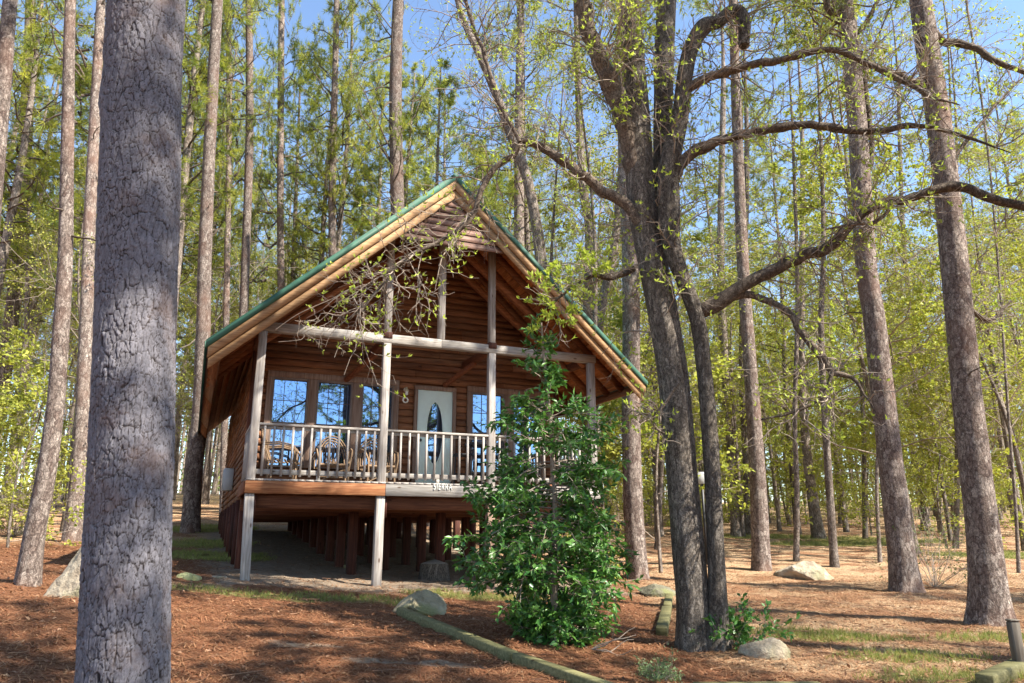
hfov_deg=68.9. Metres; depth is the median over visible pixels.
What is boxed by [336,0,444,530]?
pine tree
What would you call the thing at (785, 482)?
sapling
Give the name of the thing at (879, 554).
slim tree
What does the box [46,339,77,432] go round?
bare tree
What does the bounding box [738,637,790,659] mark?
boulder
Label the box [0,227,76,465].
bare tree
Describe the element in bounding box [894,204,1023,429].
bare tree
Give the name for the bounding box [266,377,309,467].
window
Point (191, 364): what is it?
bare tree
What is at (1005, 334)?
leafy tree
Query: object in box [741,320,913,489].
leafy tree
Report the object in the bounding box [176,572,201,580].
flat rock
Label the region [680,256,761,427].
bare tree
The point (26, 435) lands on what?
sapling
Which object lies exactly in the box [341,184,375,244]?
pine tree
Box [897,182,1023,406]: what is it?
bare tree
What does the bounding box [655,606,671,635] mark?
landscape timber
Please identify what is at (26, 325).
tree
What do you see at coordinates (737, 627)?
young shrub
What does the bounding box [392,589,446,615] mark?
boulder
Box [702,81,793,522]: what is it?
tree
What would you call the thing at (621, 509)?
sapling
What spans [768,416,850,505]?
sapling
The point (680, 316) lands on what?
leafy tree
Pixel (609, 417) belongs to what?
leafy tree
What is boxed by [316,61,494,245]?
pine tree
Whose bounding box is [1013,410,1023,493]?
leafy tree
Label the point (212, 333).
bare tree
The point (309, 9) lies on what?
sky
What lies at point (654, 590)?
boulder
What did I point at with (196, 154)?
pine tree
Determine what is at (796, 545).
slim tree
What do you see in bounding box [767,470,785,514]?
sapling
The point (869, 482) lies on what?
sapling
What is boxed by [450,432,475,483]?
bar chair
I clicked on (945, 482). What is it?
sapling
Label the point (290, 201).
pine tree
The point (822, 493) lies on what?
sapling
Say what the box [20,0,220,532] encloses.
pine tree
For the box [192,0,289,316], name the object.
pine tree
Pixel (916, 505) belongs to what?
sapling
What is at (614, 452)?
sapling
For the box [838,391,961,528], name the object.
sapling
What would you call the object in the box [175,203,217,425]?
pine tree
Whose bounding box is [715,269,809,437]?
leafy tree
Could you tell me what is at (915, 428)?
pine tree
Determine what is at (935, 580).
bush
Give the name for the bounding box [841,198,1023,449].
bare tree
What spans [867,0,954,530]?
slim tree
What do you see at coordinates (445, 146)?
pine tree
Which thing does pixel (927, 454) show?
sapling
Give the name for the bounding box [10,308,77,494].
bare tree
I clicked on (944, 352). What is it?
bare tree
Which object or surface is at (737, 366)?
bare tree
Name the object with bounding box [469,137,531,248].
pine tree
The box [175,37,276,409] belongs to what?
pine tree
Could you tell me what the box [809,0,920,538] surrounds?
slim tree
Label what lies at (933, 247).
bare tree
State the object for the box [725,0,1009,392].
leafy tree
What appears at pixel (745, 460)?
slim tree
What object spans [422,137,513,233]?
pine tree
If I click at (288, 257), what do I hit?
bare tree
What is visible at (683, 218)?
pine tree
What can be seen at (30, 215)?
bare tree
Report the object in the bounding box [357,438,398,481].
willow chair
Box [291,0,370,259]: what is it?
pine tree
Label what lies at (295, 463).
willow chair
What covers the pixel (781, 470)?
sapling
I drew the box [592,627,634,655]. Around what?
fallen twig
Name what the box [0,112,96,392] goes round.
bare tree
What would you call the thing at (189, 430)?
pine tree
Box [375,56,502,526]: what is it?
pine tree
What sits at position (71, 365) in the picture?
bare tree
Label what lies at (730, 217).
pine tree
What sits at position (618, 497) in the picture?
sapling
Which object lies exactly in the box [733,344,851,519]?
leafy tree
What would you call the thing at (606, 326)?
bare tree
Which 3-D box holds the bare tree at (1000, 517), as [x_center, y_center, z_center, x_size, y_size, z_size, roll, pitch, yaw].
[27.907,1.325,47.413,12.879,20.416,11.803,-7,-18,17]
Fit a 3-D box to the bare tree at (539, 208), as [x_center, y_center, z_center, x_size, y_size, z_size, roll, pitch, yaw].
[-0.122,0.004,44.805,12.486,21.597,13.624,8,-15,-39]
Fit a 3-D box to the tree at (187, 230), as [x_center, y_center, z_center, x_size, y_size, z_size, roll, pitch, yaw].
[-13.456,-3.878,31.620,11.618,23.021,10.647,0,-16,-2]
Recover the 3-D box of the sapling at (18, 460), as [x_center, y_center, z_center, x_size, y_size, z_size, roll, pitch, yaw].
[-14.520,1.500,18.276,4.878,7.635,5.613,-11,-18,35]
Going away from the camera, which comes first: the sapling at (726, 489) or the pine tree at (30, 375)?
the sapling at (726, 489)
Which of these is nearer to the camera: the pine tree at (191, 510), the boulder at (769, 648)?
the boulder at (769, 648)
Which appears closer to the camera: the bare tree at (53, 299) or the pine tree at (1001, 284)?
the bare tree at (53, 299)
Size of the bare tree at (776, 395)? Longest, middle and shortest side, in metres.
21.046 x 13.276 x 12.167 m
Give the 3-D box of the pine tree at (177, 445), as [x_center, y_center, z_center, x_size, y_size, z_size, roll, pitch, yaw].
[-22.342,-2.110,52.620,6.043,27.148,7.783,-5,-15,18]
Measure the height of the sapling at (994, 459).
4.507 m
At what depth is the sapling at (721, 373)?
19.04 m
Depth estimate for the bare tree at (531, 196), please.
26.61 m
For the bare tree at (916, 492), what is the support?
on the ground at (210, 516)
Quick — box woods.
[0,274,1023,506]
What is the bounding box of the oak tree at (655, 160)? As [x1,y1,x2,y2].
[277,0,1023,651]
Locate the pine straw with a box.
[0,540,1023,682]
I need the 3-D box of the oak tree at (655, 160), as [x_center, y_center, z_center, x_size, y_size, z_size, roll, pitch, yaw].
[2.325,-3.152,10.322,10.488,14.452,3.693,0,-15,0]
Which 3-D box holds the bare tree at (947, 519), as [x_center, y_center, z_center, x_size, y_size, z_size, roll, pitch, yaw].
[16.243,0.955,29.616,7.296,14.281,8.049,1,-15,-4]
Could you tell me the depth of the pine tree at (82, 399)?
20.52 m
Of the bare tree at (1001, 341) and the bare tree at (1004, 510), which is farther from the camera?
the bare tree at (1004, 510)
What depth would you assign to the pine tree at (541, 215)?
62.62 m
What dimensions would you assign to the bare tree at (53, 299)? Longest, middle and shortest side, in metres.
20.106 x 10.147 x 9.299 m
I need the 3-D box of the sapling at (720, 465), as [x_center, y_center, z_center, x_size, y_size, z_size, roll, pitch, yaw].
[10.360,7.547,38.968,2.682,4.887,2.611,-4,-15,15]
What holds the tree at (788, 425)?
on the ground at (210, 516)
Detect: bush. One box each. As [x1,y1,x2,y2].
[0,442,68,539]
[493,580,619,636]
[618,466,669,524]
[861,474,1009,587]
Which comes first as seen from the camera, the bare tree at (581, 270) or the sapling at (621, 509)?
the sapling at (621, 509)
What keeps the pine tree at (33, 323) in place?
on the ground at (210, 516)
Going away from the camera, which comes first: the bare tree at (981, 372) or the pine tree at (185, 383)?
the bare tree at (981, 372)
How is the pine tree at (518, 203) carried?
on the ground at (210, 516)
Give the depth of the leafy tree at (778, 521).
34.52 m
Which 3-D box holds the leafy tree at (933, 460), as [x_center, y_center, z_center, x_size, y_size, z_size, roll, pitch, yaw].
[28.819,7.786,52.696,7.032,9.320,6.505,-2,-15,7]
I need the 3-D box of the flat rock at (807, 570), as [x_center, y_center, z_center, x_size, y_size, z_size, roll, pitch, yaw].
[6.870,5.462,17.536,1.326,0.595,0.904,-2,-15,8]
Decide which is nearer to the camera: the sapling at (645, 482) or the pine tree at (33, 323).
the sapling at (645, 482)
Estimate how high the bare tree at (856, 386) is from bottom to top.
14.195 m
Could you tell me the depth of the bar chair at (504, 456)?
15.43 m
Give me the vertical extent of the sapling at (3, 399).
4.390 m
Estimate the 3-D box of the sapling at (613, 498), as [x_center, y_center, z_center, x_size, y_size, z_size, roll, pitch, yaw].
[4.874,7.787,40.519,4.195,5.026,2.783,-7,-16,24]
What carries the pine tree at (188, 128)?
on the ground at (210, 516)
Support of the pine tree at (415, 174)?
on the ground at (210, 516)
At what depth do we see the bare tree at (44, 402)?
51.28 m
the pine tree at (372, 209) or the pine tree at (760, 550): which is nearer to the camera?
the pine tree at (760, 550)
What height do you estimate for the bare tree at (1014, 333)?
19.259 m
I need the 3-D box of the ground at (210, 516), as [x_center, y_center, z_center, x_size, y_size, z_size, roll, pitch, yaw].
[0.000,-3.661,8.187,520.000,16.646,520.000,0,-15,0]
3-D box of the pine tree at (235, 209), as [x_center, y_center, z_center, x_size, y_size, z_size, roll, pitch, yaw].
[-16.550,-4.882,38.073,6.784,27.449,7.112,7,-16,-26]
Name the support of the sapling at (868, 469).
on the ground at (210, 516)
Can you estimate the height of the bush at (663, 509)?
4.227 m
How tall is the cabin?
8.188 m
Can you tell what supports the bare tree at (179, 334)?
on the ground at (210, 516)
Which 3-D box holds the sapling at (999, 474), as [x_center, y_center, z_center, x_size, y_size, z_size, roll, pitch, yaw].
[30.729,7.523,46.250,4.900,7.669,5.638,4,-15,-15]
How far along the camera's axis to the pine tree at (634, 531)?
17.90 m
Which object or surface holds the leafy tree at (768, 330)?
on the ground at (210, 516)
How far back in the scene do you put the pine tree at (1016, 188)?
37.99 m
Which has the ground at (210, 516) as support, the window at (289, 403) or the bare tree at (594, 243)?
the bare tree at (594, 243)
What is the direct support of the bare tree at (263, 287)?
on the ground at (210, 516)
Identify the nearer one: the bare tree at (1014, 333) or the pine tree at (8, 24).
the pine tree at (8, 24)
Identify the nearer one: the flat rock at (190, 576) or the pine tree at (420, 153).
the flat rock at (190, 576)
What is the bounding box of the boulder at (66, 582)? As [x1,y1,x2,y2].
[44,548,80,597]
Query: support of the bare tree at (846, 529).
on the ground at (210, 516)
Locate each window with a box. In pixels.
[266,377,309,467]
[312,380,352,469]
[358,383,393,470]
[471,392,503,474]
[513,396,540,475]
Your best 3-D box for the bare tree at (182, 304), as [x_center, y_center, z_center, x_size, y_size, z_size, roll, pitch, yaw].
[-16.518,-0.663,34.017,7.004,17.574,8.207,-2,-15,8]
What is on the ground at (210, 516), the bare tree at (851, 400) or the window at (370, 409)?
the bare tree at (851, 400)
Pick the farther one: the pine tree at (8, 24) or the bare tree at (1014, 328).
the bare tree at (1014, 328)
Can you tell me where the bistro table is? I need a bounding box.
[465,440,497,484]
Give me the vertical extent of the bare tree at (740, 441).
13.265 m
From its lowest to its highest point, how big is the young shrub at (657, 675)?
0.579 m
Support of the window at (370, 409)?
in the cabin
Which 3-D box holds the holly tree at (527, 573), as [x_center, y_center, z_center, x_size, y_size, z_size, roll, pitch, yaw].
[0.391,1.772,9.189,2.439,4.492,2.392,0,-15,0]
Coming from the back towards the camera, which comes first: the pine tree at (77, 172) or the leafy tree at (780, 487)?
the leafy tree at (780, 487)
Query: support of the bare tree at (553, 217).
on the ground at (210, 516)
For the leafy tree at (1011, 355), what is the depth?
26.16 m
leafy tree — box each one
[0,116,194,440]
[539,131,722,415]
[568,206,659,506]
[573,143,793,398]
[601,252,717,523]
[617,362,701,488]
[645,227,807,536]
[693,268,873,530]
[714,145,1023,524]
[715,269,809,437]
[723,324,792,511]
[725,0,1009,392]
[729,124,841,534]
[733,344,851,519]
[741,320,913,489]
[755,318,820,508]
[761,320,873,507]
[766,300,954,508]
[766,374,870,498]
[767,197,905,523]
[780,358,914,514]
[799,262,953,519]
[805,234,951,425]
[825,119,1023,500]
[884,101,1023,550]
[899,244,1023,506]
[899,393,954,513]
[903,395,1002,512]
[930,389,1023,491]
[931,324,1023,492]
[950,243,1023,432]
[953,391,1023,510]
[985,379,1023,514]
[991,363,1023,500]
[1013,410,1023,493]
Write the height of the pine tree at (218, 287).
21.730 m
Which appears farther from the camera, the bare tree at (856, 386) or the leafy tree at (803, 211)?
the bare tree at (856, 386)
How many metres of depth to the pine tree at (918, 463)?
40.51 m
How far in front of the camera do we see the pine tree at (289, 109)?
40.17 m
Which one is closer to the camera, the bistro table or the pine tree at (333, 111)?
the bistro table
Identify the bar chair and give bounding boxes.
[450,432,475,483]
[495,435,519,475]
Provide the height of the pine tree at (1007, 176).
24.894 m
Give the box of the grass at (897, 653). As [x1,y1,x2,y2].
[172,522,1023,682]
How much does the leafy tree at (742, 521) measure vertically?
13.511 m
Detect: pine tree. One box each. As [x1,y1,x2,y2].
[0,0,17,222]
[0,0,78,408]
[0,0,94,319]
[0,0,186,541]
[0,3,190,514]
[0,21,88,342]
[0,46,99,510]
[0,123,40,369]
[0,179,56,384]
[9,259,54,448]
[13,0,95,586]
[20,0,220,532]
[20,45,200,429]
[23,256,52,438]
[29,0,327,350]
[37,181,84,423]
[46,96,99,378]
[74,0,186,682]
[172,145,242,499]
[175,13,266,406]
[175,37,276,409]
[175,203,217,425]
[175,268,222,454]
[175,280,220,493]
[175,298,219,441]
[176,111,216,351]
[176,153,267,503]
[177,0,288,372]
[179,0,257,533]
[179,43,224,328]
[179,197,272,439]
[181,0,245,275]
[182,0,262,512]
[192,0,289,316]
[211,241,262,493]
[214,131,297,424]
[217,60,358,318]
[221,165,286,306]
[231,0,327,299]
[249,151,318,307]
[254,223,288,301]
[263,31,383,283]
[272,0,409,274]
[273,227,324,289]
[284,201,314,272]
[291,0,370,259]
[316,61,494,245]
[325,178,376,255]
[326,69,433,244]
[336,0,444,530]
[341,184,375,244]
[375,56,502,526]
[381,86,504,202]
[383,155,435,216]
[390,135,435,211]
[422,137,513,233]
[454,0,600,515]
[464,158,524,245]
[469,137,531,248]
[471,0,570,529]
[475,111,554,258]
[488,163,557,260]
[504,163,565,262]
[563,0,707,580]
[642,0,819,570]
[673,205,717,506]
[675,154,753,519]
[691,200,766,509]
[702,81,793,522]
[745,0,940,592]
[806,218,851,507]
[812,297,859,505]
[815,0,1023,626]
[837,174,936,525]
[888,271,948,515]
[933,192,1023,521]
[960,98,1023,319]
[979,218,1023,409]
[996,172,1023,408]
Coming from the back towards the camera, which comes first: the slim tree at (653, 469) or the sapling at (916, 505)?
the sapling at (916, 505)
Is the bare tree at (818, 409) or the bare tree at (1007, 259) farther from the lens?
the bare tree at (818, 409)
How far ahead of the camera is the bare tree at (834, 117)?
24.45 m
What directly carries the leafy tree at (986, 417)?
on the ground at (210, 516)
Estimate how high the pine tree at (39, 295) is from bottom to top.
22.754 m
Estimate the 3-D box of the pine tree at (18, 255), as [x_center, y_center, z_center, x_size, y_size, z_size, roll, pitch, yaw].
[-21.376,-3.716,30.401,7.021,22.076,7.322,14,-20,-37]
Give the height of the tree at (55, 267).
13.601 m
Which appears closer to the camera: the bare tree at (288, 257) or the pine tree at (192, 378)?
the bare tree at (288, 257)
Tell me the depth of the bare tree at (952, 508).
35.54 m
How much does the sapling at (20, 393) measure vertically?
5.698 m
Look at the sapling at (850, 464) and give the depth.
45.98 m
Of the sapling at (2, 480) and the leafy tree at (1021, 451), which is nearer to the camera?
the sapling at (2, 480)
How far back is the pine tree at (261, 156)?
58.86 m
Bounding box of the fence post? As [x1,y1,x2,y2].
[1005,619,1023,661]
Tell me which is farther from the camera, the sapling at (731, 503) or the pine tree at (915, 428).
the pine tree at (915, 428)
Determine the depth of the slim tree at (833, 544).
21.48 m
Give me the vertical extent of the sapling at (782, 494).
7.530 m
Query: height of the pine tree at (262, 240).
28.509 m
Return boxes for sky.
[0,0,1023,502]
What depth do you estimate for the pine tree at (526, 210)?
33.50 m
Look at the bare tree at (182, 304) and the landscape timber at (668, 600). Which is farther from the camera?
the bare tree at (182, 304)
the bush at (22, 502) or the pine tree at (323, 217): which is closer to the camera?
the bush at (22, 502)
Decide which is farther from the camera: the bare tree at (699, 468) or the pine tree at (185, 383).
the pine tree at (185, 383)
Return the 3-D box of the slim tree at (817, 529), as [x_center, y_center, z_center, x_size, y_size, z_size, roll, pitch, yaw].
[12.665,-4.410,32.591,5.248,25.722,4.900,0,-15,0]
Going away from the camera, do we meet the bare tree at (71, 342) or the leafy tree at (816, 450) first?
the bare tree at (71, 342)
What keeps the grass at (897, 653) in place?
on the ground at (210, 516)
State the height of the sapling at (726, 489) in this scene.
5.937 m
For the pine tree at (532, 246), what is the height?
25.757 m
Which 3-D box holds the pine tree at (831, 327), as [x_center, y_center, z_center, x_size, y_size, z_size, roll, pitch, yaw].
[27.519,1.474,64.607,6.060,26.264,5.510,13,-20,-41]
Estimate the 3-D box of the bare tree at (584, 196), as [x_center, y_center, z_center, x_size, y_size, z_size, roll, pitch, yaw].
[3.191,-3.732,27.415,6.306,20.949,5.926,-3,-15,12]
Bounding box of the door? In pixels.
[411,385,456,483]
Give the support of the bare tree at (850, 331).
on the ground at (210, 516)
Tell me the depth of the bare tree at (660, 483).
24.92 m
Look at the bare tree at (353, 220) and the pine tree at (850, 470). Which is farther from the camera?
the pine tree at (850, 470)
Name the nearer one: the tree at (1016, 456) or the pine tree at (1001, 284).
the tree at (1016, 456)
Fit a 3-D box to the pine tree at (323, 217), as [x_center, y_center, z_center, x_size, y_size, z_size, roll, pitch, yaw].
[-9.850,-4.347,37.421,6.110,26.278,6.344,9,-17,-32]
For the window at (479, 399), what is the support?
in the cabin
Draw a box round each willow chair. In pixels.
[261,429,302,478]
[314,436,352,480]
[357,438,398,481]
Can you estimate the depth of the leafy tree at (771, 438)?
53.99 m
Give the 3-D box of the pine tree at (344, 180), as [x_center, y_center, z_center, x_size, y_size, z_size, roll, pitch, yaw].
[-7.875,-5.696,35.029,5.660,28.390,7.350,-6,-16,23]
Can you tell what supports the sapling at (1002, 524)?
on the ground at (210, 516)
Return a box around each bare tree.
[0,46,79,317]
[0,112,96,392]
[0,193,81,508]
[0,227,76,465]
[1,124,190,419]
[8,222,196,404]
[8,228,80,435]
[9,282,76,448]
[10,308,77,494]
[21,264,78,495]
[31,301,77,501]
[46,190,228,422]
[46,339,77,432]
[70,250,214,429]
[175,190,276,500]
[176,210,297,405]
[176,225,261,502]
[176,252,275,447]
[176,298,228,456]
[193,253,276,433]
[212,179,319,327]
[250,121,370,303]
[336,199,384,240]
[397,0,581,517]
[483,20,736,540]
[485,0,844,564]
[486,180,576,276]
[522,0,651,521]
[530,152,695,413]
[532,228,619,344]
[533,232,648,517]
[541,90,653,537]
[557,251,687,441]
[558,112,799,457]
[558,265,722,458]
[560,245,647,434]
[567,218,694,421]
[581,136,845,549]
[641,289,778,516]
[646,251,810,469]
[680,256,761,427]
[682,336,773,506]
[689,276,821,470]
[692,0,1023,553]
[692,235,856,524]
[703,246,834,514]
[728,148,984,531]
[755,189,1020,532]
[768,229,888,418]
[768,330,859,509]
[798,0,1023,380]
[812,261,885,432]
[816,338,903,483]
[819,226,1023,541]
[835,324,941,462]
[836,221,1020,528]
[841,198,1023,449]
[844,260,947,518]
[846,237,1010,519]
[882,102,1023,372]
[890,259,1022,434]
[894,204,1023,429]
[895,221,1022,455]
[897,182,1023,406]
[899,226,1023,446]
[921,205,1023,401]
[936,175,1023,412]
[936,337,1023,492]
[942,354,1022,512]
[943,355,1023,470]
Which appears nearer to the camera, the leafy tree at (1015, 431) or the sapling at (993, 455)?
the sapling at (993, 455)
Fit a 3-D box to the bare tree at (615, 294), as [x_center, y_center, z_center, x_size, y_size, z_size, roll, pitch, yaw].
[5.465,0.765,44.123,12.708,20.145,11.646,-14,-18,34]
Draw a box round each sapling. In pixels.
[0,328,86,547]
[0,379,28,465]
[0,385,62,480]
[0,386,25,492]
[0,391,17,476]
[0,424,69,522]
[3,418,71,512]
[535,345,654,578]
[562,277,754,572]
[601,441,652,540]
[602,446,622,518]
[603,442,654,541]
[605,466,653,528]
[618,417,669,526]
[644,386,749,517]
[700,432,742,522]
[700,438,728,510]
[721,415,805,520]
[765,423,861,531]
[766,391,836,523]
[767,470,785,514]
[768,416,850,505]
[769,432,825,526]
[813,466,835,507]
[817,401,929,534]
[819,413,880,517]
[837,426,932,515]
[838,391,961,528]
[847,443,880,518]
[903,387,1023,549]
[908,461,939,520]
[912,448,963,534]
[928,433,962,530]
[939,486,1014,531]
[943,415,1023,515]
[991,449,1023,515]
[991,451,1021,515]
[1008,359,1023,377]
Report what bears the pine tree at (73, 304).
on the ground at (210, 516)
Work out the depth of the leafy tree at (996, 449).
58.73 m
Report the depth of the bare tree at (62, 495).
43.98 m
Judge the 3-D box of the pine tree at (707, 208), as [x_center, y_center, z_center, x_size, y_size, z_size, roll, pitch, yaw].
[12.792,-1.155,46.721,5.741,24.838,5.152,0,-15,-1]
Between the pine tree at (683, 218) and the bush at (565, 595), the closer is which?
the bush at (565, 595)
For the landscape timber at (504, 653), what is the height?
0.322 m
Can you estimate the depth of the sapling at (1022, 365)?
31.09 m
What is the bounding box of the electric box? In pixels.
[221,468,233,490]
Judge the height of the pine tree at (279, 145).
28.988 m
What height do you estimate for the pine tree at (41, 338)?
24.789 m
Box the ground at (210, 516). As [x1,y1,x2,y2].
[0,492,1023,682]
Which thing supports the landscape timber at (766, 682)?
on the ground at (210, 516)
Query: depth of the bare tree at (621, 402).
31.86 m
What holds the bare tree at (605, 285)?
on the ground at (210, 516)
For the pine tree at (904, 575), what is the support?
on the ground at (210, 516)
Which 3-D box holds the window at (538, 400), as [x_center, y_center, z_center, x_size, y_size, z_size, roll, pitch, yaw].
[0.318,2.095,16.655,0.682,1.770,0.095,6,-16,-22]
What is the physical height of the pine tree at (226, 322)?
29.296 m
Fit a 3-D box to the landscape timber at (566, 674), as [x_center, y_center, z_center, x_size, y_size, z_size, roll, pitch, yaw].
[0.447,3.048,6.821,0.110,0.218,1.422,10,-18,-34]
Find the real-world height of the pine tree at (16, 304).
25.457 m
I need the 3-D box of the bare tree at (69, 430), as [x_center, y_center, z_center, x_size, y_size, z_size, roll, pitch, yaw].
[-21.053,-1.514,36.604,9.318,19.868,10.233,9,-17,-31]
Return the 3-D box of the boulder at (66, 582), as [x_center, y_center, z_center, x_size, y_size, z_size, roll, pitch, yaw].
[-5.433,3.017,9.452,0.841,1.144,0.589,3,-15,-11]
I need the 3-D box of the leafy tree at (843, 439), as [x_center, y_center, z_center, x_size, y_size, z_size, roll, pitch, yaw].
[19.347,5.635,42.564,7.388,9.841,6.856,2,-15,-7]
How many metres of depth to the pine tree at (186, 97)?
45.57 m
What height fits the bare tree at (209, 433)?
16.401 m
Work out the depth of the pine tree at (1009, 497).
42.99 m
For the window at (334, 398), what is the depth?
15.13 m
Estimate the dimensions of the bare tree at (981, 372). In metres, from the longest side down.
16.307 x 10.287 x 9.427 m
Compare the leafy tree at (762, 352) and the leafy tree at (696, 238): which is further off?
the leafy tree at (762, 352)
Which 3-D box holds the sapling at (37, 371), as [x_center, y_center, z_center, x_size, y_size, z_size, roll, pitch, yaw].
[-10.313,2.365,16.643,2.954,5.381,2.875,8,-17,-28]
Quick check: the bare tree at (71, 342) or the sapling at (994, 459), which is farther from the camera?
the sapling at (994, 459)
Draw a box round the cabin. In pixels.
[198,172,647,588]
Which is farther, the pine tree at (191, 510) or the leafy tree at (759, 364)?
the leafy tree at (759, 364)
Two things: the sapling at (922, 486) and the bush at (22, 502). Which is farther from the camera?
the sapling at (922, 486)
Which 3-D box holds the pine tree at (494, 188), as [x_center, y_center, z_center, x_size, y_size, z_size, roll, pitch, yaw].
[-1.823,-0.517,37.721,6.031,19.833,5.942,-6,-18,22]
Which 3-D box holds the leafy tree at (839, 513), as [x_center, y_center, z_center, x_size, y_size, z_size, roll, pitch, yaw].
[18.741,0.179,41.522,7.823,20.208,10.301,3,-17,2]
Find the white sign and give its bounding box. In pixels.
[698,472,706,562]
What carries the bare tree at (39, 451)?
on the ground at (210, 516)
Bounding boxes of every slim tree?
[589,0,709,536]
[676,1,783,536]
[693,3,781,534]
[710,2,904,560]
[725,0,866,567]
[741,3,832,538]
[783,0,940,562]
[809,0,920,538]
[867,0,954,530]
[881,0,1023,572]
[894,0,1010,548]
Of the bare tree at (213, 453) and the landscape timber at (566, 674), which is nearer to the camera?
the landscape timber at (566, 674)
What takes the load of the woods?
on the ground at (210, 516)
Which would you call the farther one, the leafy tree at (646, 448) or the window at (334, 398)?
the leafy tree at (646, 448)
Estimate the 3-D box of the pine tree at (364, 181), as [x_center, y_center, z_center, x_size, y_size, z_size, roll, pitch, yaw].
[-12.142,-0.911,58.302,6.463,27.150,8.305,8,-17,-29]
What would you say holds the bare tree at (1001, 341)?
on the ground at (210, 516)
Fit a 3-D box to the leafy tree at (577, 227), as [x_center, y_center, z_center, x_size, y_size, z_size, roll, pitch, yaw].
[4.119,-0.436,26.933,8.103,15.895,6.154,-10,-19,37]
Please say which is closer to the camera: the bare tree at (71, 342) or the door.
the door
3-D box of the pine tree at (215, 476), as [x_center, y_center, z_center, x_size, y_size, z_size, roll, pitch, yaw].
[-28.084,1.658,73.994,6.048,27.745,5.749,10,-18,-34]
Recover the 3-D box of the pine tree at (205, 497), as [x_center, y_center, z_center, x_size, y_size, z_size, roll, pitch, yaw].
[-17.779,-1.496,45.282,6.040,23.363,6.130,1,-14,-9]
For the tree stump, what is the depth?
14.69 m
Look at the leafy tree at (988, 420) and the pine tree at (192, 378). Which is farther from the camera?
the pine tree at (192, 378)
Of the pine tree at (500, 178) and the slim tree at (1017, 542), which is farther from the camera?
the pine tree at (500, 178)
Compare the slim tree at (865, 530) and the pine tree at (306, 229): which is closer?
the slim tree at (865, 530)
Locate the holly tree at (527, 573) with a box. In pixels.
[442,313,643,649]
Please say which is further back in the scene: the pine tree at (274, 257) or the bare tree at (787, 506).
the pine tree at (274, 257)
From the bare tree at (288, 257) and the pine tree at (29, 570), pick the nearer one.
the pine tree at (29, 570)
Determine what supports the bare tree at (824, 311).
on the ground at (210, 516)
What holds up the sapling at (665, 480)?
on the ground at (210, 516)
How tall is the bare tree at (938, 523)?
17.716 m
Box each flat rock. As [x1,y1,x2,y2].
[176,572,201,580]
[773,561,833,579]
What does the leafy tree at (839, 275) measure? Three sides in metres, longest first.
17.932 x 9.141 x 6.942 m
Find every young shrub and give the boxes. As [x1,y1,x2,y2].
[633,643,684,682]
[689,592,800,650]
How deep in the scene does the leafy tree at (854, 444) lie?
31.86 m
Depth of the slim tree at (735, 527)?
33.12 m
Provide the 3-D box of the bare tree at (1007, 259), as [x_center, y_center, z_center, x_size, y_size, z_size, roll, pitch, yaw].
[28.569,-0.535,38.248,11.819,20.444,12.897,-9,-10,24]
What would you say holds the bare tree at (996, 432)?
on the ground at (210, 516)
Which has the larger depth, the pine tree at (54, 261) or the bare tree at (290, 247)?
the pine tree at (54, 261)
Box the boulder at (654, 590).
[638,584,675,596]
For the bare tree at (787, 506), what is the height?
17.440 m
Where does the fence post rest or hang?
on the ground at (210, 516)
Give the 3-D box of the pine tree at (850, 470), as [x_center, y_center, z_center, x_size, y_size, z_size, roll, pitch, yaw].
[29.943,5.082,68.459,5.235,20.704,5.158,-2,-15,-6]
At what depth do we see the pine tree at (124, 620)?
4.46 m
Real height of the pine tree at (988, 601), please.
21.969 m
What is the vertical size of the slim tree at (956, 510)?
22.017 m
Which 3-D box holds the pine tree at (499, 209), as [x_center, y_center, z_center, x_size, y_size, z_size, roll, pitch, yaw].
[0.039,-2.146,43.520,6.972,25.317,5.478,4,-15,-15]
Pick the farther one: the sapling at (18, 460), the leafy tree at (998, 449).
the leafy tree at (998, 449)
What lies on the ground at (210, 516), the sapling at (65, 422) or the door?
the sapling at (65, 422)
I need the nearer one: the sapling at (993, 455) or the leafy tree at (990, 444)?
the sapling at (993, 455)
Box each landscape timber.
[397,607,517,662]
[512,652,612,682]
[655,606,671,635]
[663,593,672,607]
[693,681,819,682]
[975,659,1023,682]
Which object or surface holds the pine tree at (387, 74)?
on the ground at (210, 516)
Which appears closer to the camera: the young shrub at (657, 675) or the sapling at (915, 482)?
the young shrub at (657, 675)
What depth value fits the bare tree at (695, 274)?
24.55 m
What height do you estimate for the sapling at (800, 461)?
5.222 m
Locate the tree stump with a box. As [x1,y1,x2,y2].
[418,559,449,581]
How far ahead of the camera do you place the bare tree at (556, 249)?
40.47 m
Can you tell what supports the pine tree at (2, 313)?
on the ground at (210, 516)
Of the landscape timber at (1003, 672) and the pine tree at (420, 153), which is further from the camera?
the pine tree at (420, 153)
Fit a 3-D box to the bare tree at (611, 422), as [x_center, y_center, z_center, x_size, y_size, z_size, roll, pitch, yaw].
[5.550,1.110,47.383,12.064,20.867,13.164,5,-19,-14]
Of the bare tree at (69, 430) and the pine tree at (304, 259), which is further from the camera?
the pine tree at (304, 259)
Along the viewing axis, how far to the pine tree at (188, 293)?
39.73 m
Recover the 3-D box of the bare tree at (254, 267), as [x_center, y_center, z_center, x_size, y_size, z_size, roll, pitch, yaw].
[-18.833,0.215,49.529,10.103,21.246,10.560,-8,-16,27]
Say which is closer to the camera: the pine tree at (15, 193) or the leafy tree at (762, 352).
the pine tree at (15, 193)

